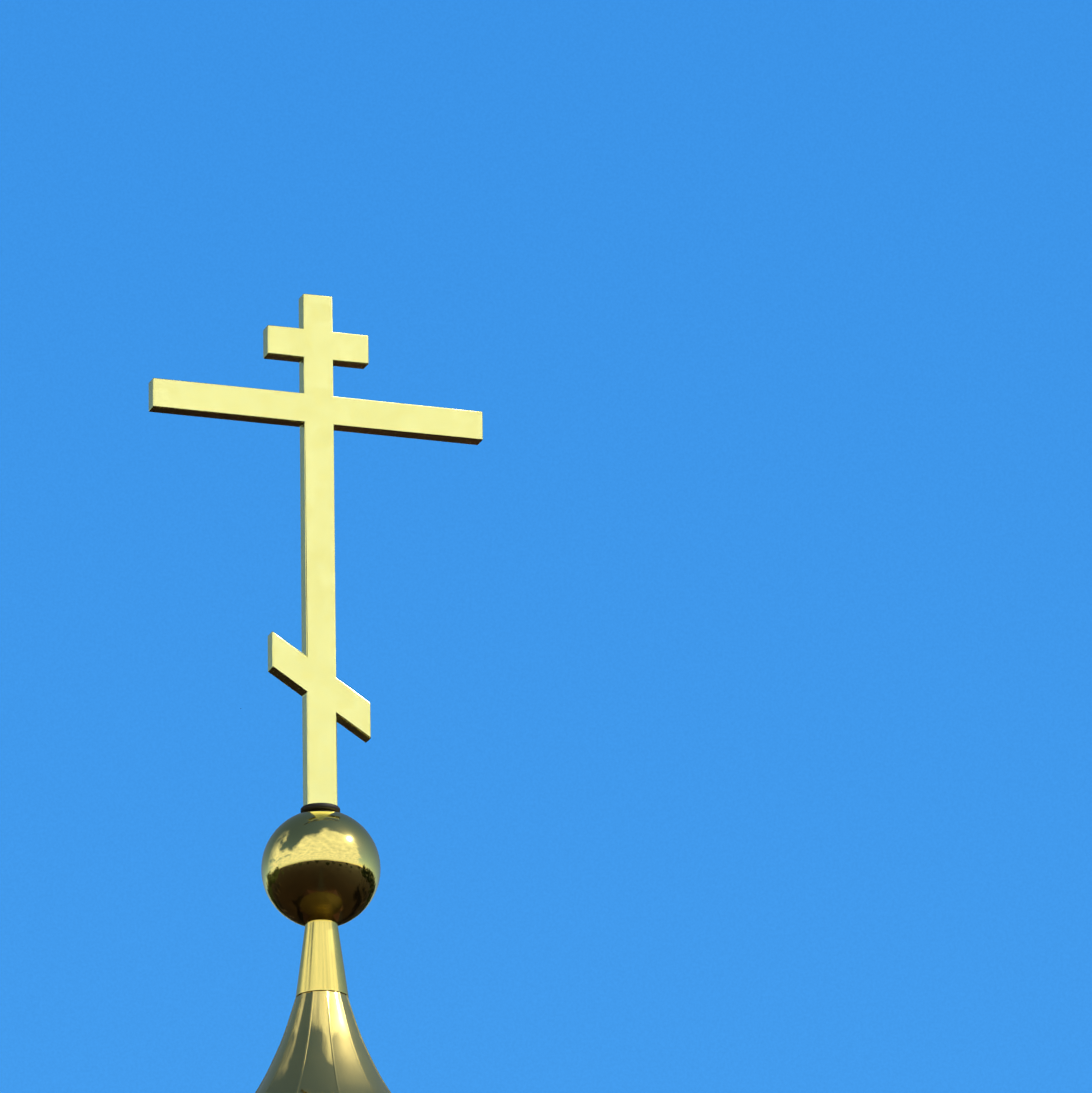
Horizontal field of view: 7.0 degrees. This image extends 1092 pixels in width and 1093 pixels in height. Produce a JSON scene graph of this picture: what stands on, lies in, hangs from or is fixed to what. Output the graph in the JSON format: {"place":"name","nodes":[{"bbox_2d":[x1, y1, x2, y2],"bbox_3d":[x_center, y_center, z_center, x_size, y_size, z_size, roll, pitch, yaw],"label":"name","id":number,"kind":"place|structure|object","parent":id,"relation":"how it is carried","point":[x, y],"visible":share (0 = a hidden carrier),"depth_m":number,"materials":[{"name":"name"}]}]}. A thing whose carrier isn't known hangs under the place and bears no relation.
{"place":"outdoors","nodes":[
{"label":"outdoors","id":0,"kind":"place"},
{"bbox_2d":[0,0,1091,1092],"label":"sky","id":1,"kind":"structure","parent":0,"point":[729,697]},
{"label":"ground","id":2,"kind":"structure","parent":0,"visible":0},
{"bbox_2d":[149,294,482,1092],"bbox_3d":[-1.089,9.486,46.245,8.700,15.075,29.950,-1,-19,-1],"label":"cross","id":3,"kind":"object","parent":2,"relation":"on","point":[321,868],"depth_m":38.01,"materials":[{"name":"gold metal"}]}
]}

